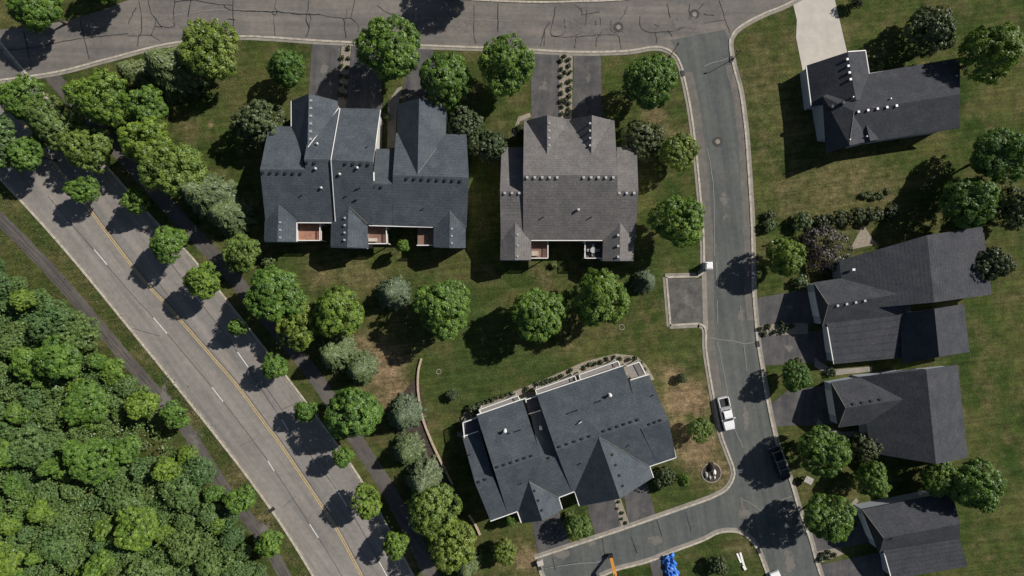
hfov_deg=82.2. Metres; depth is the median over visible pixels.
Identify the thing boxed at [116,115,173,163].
tree
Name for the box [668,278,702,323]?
parking pad
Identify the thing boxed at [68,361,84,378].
woodland tree
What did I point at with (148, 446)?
bush
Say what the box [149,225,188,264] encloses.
street tree
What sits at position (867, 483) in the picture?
tree
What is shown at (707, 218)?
worn edge
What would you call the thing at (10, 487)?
woodland tree
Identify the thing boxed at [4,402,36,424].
woodland tree
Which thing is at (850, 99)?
house
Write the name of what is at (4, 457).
woodland tree
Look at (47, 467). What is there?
woodland tree
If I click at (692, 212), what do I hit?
tree
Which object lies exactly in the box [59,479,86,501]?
woodland tree
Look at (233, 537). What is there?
woodland tree
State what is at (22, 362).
woodland tree
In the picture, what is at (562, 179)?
house
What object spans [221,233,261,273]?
tree
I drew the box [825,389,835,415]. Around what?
garage door
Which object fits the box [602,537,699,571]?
worn edge
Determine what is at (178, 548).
woodland tree
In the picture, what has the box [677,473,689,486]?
tree
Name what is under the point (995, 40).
tree
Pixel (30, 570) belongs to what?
woodland tree
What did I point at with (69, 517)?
woodland tree
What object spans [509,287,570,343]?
tree
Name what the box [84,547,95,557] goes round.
woodland tree
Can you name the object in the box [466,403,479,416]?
bush
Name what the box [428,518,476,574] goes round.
tree
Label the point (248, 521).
footpath
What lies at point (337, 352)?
spruce tree
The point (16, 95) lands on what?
tree
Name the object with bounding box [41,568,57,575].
woodland tree
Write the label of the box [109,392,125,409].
woodland tree
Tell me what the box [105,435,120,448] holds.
woodland tree
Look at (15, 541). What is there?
woodland tree
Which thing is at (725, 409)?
pickup truck
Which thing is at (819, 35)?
concrete driveway
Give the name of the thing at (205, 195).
spruce tree
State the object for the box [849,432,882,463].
tree
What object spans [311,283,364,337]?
tree
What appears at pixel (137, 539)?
woodland tree
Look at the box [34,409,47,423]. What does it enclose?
woodland tree
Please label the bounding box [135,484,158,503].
woodland tree
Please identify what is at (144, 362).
rough grass
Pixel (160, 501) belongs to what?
woodland tree
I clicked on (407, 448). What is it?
spruce tree
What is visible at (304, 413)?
street tree
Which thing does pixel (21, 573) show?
woodland tree
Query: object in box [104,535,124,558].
woodland tree
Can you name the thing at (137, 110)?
tree
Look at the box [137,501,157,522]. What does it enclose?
woodland tree
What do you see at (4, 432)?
woodland tree
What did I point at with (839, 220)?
bush
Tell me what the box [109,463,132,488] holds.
woodland tree
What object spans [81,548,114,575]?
woodland tree
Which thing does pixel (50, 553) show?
woodland tree
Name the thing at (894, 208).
bush
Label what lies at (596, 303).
tree
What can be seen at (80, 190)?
tree
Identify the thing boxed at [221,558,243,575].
woodland tree
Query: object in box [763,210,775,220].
bush
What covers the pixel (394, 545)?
street tree
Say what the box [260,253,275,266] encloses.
bush
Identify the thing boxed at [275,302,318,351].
tree
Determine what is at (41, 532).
undergrowth
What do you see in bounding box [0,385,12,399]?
woodland tree
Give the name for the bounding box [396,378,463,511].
mulch bed
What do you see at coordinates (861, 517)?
garage door
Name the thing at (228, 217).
spruce tree
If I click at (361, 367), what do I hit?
spruce tree
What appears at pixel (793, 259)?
tree
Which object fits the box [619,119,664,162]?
tree
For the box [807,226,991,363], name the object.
house
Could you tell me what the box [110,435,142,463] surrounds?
woodland tree
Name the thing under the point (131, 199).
tree
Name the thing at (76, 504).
woodland tree
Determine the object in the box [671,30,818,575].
side street
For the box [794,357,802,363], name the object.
bush
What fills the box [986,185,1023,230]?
tree
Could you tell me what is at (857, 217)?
bush
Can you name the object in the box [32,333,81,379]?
woodland tree
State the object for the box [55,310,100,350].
woodland tree
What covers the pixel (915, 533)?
house
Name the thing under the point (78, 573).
woodland tree
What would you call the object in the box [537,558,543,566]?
utility cabinet
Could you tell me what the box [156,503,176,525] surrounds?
woodland tree
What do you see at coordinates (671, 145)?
tree
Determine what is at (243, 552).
woodland tree
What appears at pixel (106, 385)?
woodland tree
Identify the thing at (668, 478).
tree
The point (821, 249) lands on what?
tree
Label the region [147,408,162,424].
woodland tree
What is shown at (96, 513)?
woodland tree
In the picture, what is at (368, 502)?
street tree
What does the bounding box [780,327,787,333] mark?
shrub
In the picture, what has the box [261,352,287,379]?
street tree
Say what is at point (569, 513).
bush
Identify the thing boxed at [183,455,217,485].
woodland tree
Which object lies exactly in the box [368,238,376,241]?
deck bench
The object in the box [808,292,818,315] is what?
garage door
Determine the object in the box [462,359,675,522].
house
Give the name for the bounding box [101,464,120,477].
woodland tree
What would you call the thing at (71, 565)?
woodland tree
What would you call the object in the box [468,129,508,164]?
tree
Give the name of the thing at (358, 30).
crack sealant
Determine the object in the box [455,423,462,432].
bush
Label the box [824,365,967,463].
house
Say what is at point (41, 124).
tree
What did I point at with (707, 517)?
cul de sac street
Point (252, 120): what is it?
tree
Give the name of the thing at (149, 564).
woodland tree
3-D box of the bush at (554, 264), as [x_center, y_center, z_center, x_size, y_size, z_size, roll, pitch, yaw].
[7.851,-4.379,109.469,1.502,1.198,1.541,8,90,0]
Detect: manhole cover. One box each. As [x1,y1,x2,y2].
[613,22,622,31]
[689,9,699,18]
[713,136,722,146]
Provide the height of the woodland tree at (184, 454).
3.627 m
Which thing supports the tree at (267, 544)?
on the ground at (486, 352)
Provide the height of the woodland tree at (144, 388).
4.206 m
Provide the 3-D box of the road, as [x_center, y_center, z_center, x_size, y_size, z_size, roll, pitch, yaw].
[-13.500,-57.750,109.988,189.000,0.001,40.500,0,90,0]
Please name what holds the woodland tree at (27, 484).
on the ground at (486, 352)
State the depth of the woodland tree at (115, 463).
105.26 m
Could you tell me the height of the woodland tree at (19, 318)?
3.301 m
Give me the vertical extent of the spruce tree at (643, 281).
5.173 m
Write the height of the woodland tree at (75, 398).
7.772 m
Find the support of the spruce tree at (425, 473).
on the mulch bed at (420, 428)
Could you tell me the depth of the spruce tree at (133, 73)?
105.73 m
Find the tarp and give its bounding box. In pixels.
[661,553,679,575]
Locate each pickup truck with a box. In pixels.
[717,396,734,430]
[768,446,789,480]
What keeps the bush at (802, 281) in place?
on the ground at (486, 352)
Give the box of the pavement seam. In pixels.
[0,124,385,575]
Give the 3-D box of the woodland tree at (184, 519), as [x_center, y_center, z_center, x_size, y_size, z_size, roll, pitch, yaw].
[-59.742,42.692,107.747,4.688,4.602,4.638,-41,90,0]
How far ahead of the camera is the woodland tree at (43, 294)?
106.33 m
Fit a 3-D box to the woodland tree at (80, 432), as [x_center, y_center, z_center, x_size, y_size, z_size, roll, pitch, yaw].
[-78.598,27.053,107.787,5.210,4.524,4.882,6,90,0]
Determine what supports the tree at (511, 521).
on the ground at (486, 352)
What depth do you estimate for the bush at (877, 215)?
108.05 m
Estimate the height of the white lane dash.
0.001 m
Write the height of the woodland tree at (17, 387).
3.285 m
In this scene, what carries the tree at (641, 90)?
on the ground at (486, 352)
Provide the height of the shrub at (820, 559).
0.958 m
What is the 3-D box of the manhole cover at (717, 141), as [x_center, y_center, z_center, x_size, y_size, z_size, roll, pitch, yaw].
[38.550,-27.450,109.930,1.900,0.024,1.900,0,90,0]
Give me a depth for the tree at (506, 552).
105.82 m
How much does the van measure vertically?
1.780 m
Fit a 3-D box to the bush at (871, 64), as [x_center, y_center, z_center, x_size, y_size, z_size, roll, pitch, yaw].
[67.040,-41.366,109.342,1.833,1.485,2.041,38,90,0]
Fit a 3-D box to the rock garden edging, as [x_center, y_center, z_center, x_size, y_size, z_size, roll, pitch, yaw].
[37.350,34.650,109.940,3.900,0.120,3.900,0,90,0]
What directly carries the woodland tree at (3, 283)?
on the ground at (486, 352)
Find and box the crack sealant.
[8,0,729,567]
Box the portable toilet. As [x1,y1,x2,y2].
[702,262,712,268]
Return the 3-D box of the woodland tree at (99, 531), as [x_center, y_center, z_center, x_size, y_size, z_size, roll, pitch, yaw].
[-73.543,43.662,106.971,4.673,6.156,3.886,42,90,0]
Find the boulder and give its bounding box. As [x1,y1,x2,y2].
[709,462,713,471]
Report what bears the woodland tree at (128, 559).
on the ground at (486, 352)
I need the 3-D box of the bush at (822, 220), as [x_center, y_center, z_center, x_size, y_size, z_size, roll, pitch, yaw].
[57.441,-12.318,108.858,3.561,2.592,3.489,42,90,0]
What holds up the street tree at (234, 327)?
on the ground at (486, 352)
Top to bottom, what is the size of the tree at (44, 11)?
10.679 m
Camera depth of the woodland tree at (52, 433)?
106.54 m
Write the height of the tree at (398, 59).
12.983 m
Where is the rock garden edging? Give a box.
[701,463,721,482]
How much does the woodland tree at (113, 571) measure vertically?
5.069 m
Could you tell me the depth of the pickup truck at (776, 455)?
108.83 m
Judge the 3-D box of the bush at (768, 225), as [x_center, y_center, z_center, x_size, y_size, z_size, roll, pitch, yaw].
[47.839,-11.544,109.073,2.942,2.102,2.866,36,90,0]
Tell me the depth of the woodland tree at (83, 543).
107.10 m
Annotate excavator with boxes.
[608,553,618,575]
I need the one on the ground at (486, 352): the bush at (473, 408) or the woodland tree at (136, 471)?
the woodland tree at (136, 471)
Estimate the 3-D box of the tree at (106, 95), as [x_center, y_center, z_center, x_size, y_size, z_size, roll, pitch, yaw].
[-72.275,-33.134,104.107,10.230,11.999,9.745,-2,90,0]
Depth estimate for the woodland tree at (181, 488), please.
104.66 m
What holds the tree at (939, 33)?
on the ground at (486, 352)
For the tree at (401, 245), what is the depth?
105.01 m
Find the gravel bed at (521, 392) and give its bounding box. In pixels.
[457,354,653,437]
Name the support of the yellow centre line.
on the avenue
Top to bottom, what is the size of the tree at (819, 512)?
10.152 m
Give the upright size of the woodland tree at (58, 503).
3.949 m
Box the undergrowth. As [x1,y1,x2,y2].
[0,274,253,575]
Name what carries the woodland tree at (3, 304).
on the ground at (486, 352)
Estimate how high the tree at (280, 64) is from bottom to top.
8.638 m
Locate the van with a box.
[769,570,780,575]
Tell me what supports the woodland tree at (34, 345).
on the ground at (486, 352)
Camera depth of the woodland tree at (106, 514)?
106.97 m
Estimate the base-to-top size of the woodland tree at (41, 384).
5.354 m
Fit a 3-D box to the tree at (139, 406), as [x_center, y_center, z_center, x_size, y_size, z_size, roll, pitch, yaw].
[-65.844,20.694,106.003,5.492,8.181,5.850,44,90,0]
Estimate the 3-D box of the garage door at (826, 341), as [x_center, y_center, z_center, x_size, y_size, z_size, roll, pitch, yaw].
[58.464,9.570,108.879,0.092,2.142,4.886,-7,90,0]
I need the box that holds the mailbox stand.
[802,476,813,484]
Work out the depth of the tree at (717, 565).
107.65 m
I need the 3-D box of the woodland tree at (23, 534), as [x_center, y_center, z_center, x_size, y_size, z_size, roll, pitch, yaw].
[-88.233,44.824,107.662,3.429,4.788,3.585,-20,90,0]
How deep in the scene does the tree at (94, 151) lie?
103.47 m
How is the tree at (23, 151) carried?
on the ground at (486, 352)
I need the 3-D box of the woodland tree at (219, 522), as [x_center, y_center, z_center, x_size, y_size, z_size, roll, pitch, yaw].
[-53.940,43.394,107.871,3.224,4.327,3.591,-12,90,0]
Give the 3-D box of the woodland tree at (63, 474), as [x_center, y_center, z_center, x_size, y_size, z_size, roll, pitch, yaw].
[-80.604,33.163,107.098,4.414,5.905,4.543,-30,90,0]
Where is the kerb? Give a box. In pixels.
[0,0,821,575]
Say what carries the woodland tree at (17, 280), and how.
on the ground at (486, 352)
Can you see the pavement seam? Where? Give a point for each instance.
(186, 356)
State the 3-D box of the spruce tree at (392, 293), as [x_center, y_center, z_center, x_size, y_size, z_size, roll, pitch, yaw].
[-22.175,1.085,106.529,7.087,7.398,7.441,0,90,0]
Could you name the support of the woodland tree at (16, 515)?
on the ground at (486, 352)
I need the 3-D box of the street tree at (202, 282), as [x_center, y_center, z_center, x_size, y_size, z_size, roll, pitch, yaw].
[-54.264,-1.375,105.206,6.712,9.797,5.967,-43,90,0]
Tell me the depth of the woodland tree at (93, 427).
105.44 m
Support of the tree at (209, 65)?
on the ground at (486, 352)
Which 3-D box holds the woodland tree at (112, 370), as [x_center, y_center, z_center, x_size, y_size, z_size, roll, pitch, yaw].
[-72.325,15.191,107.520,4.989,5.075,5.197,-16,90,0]
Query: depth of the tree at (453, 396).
108.52 m
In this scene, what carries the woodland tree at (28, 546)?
on the ground at (486, 352)
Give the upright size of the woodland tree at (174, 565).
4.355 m
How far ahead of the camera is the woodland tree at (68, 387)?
106.70 m
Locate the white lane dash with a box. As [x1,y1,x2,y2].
[94,249,386,575]
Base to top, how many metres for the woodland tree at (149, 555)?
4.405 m
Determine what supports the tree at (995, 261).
on the ground at (486, 352)
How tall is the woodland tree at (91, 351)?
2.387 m
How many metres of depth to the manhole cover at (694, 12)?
109.94 m
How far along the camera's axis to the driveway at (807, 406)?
109.97 m
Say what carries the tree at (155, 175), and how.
on the ground at (486, 352)
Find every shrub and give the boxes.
[779,320,784,327]
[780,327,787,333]
[817,555,824,562]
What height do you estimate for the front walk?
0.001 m
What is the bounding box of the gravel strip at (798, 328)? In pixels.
[338,46,843,561]
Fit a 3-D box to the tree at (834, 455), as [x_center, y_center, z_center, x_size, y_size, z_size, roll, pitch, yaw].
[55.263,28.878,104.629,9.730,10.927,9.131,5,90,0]
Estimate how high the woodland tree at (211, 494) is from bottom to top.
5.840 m
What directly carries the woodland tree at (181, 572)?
on the ground at (486, 352)
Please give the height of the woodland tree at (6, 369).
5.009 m
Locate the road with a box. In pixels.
[0,0,791,78]
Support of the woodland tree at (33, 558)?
on the ground at (486, 352)
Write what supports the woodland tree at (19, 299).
on the ground at (486, 352)
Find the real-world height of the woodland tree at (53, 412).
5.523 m
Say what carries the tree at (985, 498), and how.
on the ground at (486, 352)
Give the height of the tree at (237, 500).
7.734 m
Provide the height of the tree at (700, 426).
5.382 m
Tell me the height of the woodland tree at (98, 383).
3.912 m
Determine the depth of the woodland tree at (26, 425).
106.35 m
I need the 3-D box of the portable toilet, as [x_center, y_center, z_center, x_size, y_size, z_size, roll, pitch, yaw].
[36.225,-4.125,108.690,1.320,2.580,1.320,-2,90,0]
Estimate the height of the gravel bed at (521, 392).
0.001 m
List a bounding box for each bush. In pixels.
[140,440,151,450]
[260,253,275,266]
[383,113,389,121]
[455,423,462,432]
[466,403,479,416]
[514,124,523,133]
[550,261,557,268]
[564,510,573,517]
[762,217,778,231]
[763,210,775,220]
[792,211,813,230]
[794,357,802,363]
[795,274,809,288]
[811,214,829,229]
[826,367,836,376]
[828,210,847,226]
[846,207,865,223]
[864,206,884,224]
[868,61,876,71]
[875,60,884,70]
[883,202,900,220]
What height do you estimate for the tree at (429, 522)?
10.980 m
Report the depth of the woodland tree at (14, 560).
105.10 m
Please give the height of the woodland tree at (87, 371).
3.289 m
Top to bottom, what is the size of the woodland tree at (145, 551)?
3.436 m
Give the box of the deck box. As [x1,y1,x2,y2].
[531,251,537,255]
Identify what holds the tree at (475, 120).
on the ground at (486, 352)
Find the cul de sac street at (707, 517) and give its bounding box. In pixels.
[538,474,757,575]
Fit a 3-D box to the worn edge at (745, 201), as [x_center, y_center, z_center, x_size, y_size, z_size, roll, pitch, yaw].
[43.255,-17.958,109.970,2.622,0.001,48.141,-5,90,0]
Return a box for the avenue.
[0,89,408,575]
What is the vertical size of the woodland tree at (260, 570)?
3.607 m
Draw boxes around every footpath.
[0,211,291,575]
[44,75,437,575]
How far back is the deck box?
106.04 m
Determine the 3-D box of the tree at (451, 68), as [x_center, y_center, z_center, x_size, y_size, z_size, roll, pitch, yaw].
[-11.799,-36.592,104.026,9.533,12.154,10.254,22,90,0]
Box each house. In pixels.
[260,94,468,248]
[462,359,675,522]
[500,115,637,260]
[800,50,959,152]
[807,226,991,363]
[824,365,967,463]
[854,490,967,575]
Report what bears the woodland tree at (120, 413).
on the ground at (486, 352)
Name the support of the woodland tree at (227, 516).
on the ground at (486, 352)
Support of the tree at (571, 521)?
on the ground at (486, 352)
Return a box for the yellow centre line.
[17,117,362,575]
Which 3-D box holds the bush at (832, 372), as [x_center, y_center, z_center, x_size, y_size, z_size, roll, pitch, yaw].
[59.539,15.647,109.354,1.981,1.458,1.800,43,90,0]
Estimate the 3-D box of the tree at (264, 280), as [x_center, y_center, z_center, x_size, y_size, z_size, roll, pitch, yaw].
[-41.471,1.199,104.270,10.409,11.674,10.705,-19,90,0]
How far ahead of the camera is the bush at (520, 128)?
109.14 m
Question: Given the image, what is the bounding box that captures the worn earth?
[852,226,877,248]
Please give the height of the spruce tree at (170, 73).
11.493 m
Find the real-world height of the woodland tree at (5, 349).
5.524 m
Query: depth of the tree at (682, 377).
108.70 m
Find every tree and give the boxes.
[0,73,46,121]
[0,114,18,168]
[0,258,5,269]
[0,270,14,298]
[0,295,15,312]
[0,320,11,337]
[0,333,29,357]
[0,361,12,382]
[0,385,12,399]
[0,401,18,439]
[0,439,20,467]
[0,463,16,479]
[0,510,6,520]
[0,518,22,535]
[0,541,25,575]
[1,313,16,324]
[2,474,23,496]
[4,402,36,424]
[4,533,24,555]
[5,0,66,33]
[5,135,56,172]
[6,321,29,335]
[6,425,52,468]
[8,347,42,380]
[9,275,31,292]
[9,289,37,311]
[9,377,28,392]
[9,497,27,511]
[10,307,34,325]
[11,466,36,485]
[11,511,25,522]
[11,571,27,575]
[14,482,35,504]
[16,556,36,575]
[17,523,38,543]
[19,538,40,553]
[20,387,51,409]
[21,413,45,431]
[23,93,84,152]
[24,473,44,493]
[24,547,44,564]
[25,338,48,350]
[26,499,55,522]
[28,298,76,341]
[29,288,54,311]
[31,376,49,388]
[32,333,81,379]
[33,523,81,563]
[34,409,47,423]
[34,423,46,434]
[34,479,59,504]
[35,457,64,476]
[37,401,69,429]
[39,378,64,401]
[39,503,59,524]
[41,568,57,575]
[44,427,66,452]
[48,450,65,460]
[51,506,76,532]
[54,462,76,481]
[54,495,75,512]
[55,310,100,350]
[56,125,113,174]
[57,439,82,452]
[58,379,110,425]
[58,426,70,439]
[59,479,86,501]
[61,67,128,128]
[61,557,81,572]
[62,175,100,203]
[62,436,116,485]
[64,377,86,392]
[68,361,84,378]
[68,423,95,442]
[70,500,83,513]
[72,534,90,551]
[72,567,100,575]
[76,514,92,535]
[80,343,97,358]
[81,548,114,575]
[83,366,100,381]
[84,421,105,431]
[84,494,98,510]
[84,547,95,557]
[85,352,113,368]
[85,380,103,392]
[87,511,101,526]
[89,536,106,553]
[92,517,117,541]
[95,417,118,440]
[97,481,112,497]
[99,357,125,384]
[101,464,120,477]
[101,509,114,520]
[102,0,119,4]
[103,383,121,394]
[103,479,146,517]
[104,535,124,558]
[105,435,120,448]
[106,558,132,575]
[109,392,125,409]
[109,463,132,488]
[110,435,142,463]
[110,457,121,467]
[111,403,129,423]
[112,374,138,397]
[113,506,158,551]
[116,58,156,90]
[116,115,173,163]
[119,549,140,566]
[120,187,151,214]
[121,84,168,123]
[121,551,170,575]
[122,390,161,419]
[126,413,142,424]
[129,455,156,483]
[130,384,150,412]
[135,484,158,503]
[137,141,208,197]
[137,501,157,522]
[139,542,153,554]
[143,47,209,103]
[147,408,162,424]
[147,545,167,562]
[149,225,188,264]
[151,456,182,481]
[154,524,176,549]
[155,492,166,508]
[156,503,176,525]
[157,466,203,512]
[159,399,190,428]
[160,559,180,575]
[163,527,200,565]
[173,506,199,530]
[177,18,239,80]
[177,444,198,464]
[178,565,196,575]
[179,171,241,220]
[182,261,222,299]
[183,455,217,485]
[190,536,234,575]
[192,530,206,546]
[194,501,224,525]
[202,484,225,502]
[207,515,225,534]
[208,195,257,237]
[218,507,239,526]
[219,523,245,549]
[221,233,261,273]
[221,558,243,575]
[222,484,255,514]
[227,318,249,335]
[229,98,286,147]
[234,559,256,575]
[235,542,252,560]
[242,264,308,322]
[254,529,284,557]
[254,563,266,575]
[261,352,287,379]
[265,48,306,88]
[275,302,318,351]
[293,401,317,422]
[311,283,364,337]
[318,332,362,373]
[323,387,383,439]
[332,446,354,468]
[346,349,381,385]
[350,482,381,519]
[352,13,420,81]
[375,275,411,312]
[382,531,408,560]
[387,392,426,431]
[392,430,426,465]
[395,240,408,250]
[405,451,446,492]
[406,483,462,537]
[412,278,470,341]
[419,50,472,110]
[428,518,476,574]
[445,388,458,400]
[447,105,483,145]
[453,549,482,575]
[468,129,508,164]
[476,33,534,97]
[492,538,516,566]
[506,515,516,526]
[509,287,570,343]
[564,514,592,540]
[569,267,629,326]
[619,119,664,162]
[622,52,678,110]
[630,268,655,295]
[646,194,705,248]
[654,464,677,488]
[659,132,700,171]
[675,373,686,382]
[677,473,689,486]
[685,415,714,443]
[706,556,728,575]
[764,237,806,277]
[782,360,812,392]
[795,424,851,477]
[800,225,852,276]
[803,492,856,542]
[847,0,863,9]
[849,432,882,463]
[851,460,891,498]
[902,4,957,57]
[918,461,961,497]
[937,175,1001,228]
[947,455,1007,513]
[957,20,1023,85]
[966,126,1023,185]
[972,246,1017,280]
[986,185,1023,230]
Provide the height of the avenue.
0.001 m
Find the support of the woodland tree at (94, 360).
on the ground at (486, 352)
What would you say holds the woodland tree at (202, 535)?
on the ground at (486, 352)
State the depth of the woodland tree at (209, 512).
105.77 m
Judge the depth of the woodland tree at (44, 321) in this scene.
102.67 m
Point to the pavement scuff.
(678, 23)
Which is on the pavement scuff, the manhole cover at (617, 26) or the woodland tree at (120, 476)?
the manhole cover at (617, 26)
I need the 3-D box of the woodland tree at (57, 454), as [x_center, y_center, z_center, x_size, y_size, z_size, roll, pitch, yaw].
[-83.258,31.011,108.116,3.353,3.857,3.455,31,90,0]
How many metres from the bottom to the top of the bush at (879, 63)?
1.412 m
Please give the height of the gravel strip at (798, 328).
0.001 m
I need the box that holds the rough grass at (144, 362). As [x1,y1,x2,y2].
[0,192,305,575]
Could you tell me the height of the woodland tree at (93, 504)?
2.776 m
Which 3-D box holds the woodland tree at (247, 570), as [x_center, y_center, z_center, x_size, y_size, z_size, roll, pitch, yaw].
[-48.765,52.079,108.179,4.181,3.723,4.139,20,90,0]
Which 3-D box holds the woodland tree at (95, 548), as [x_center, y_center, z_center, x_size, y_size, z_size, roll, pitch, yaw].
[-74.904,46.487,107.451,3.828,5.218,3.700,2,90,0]
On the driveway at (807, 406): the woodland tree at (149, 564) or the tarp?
the tarp
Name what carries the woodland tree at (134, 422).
on the ground at (486, 352)
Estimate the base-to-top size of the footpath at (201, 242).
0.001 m
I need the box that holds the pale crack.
[128,9,791,568]
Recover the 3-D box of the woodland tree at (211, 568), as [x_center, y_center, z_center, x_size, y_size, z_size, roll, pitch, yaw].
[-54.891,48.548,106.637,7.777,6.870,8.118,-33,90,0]
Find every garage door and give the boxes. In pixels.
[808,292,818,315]
[822,326,830,352]
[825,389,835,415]
[857,512,873,540]
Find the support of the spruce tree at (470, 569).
on the ground at (486, 352)
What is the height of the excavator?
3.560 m
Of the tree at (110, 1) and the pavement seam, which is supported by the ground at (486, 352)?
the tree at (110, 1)
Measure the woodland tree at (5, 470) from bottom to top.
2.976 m
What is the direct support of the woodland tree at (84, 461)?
on the ground at (486, 352)
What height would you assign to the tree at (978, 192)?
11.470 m
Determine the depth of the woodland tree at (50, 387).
107.06 m
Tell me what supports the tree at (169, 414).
on the ground at (486, 352)
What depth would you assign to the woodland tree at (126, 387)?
106.39 m
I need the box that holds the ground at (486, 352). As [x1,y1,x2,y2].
[0,0,1023,575]
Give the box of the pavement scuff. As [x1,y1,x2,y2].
[160,13,795,571]
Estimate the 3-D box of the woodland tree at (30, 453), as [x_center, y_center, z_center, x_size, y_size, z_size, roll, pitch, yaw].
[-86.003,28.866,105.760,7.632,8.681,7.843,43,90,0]
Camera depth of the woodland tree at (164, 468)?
103.54 m
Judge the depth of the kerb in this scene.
109.87 m
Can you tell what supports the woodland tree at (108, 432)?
on the ground at (486, 352)
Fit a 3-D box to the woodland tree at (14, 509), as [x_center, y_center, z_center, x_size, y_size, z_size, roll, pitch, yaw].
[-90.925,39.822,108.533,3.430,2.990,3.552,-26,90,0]
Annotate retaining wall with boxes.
[417,358,480,534]
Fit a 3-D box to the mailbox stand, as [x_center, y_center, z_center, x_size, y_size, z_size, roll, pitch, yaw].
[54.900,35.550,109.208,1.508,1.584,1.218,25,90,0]
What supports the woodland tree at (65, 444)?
on the ground at (486, 352)
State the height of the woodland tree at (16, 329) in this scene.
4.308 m
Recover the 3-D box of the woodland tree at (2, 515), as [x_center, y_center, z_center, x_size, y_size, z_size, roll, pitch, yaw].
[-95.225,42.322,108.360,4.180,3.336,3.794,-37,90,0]
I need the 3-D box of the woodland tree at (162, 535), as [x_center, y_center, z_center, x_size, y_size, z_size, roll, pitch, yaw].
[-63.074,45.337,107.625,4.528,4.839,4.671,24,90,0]
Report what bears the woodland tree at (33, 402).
on the ground at (486, 352)
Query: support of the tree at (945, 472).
on the ground at (486, 352)
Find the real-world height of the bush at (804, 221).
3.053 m
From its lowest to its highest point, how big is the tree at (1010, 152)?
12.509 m
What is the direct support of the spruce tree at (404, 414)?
on the mulch bed at (420, 428)
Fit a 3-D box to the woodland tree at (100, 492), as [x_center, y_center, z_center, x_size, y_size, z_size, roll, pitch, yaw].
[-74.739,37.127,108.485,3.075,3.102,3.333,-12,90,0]
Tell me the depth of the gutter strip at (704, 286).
109.95 m
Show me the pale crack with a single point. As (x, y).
(714, 211)
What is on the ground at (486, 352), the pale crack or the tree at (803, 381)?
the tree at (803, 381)
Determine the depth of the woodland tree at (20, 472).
106.80 m
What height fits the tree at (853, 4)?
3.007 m
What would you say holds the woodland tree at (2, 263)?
on the ground at (486, 352)
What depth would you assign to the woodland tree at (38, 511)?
103.52 m
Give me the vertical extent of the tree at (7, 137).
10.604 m
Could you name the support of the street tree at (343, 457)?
on the ground at (486, 352)
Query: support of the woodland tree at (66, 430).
on the ground at (486, 352)
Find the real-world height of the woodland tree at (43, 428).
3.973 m
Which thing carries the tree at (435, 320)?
on the ground at (486, 352)
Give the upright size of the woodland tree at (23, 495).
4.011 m
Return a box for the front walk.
[387,87,871,512]
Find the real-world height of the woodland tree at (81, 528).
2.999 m
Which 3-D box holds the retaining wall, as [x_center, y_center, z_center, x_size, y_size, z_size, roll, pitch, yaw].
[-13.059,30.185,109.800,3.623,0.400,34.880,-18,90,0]
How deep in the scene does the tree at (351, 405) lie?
100.75 m
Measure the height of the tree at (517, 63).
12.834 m
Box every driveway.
[309,44,884,575]
[793,0,846,69]
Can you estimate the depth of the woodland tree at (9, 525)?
105.49 m
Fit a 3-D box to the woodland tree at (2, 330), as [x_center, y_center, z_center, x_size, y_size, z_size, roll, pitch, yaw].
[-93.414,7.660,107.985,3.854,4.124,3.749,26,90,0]
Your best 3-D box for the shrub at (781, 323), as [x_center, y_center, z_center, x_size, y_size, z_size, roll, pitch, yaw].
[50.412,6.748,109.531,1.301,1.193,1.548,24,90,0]
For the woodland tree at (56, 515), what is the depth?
106.17 m
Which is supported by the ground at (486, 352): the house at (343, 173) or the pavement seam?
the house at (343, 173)
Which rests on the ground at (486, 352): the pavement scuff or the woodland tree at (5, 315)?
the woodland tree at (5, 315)
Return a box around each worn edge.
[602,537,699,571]
[684,72,722,396]
[725,64,753,320]
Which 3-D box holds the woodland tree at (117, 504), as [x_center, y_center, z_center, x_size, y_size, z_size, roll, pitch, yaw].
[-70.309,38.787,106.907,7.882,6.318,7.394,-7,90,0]
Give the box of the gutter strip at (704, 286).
[0,0,824,575]

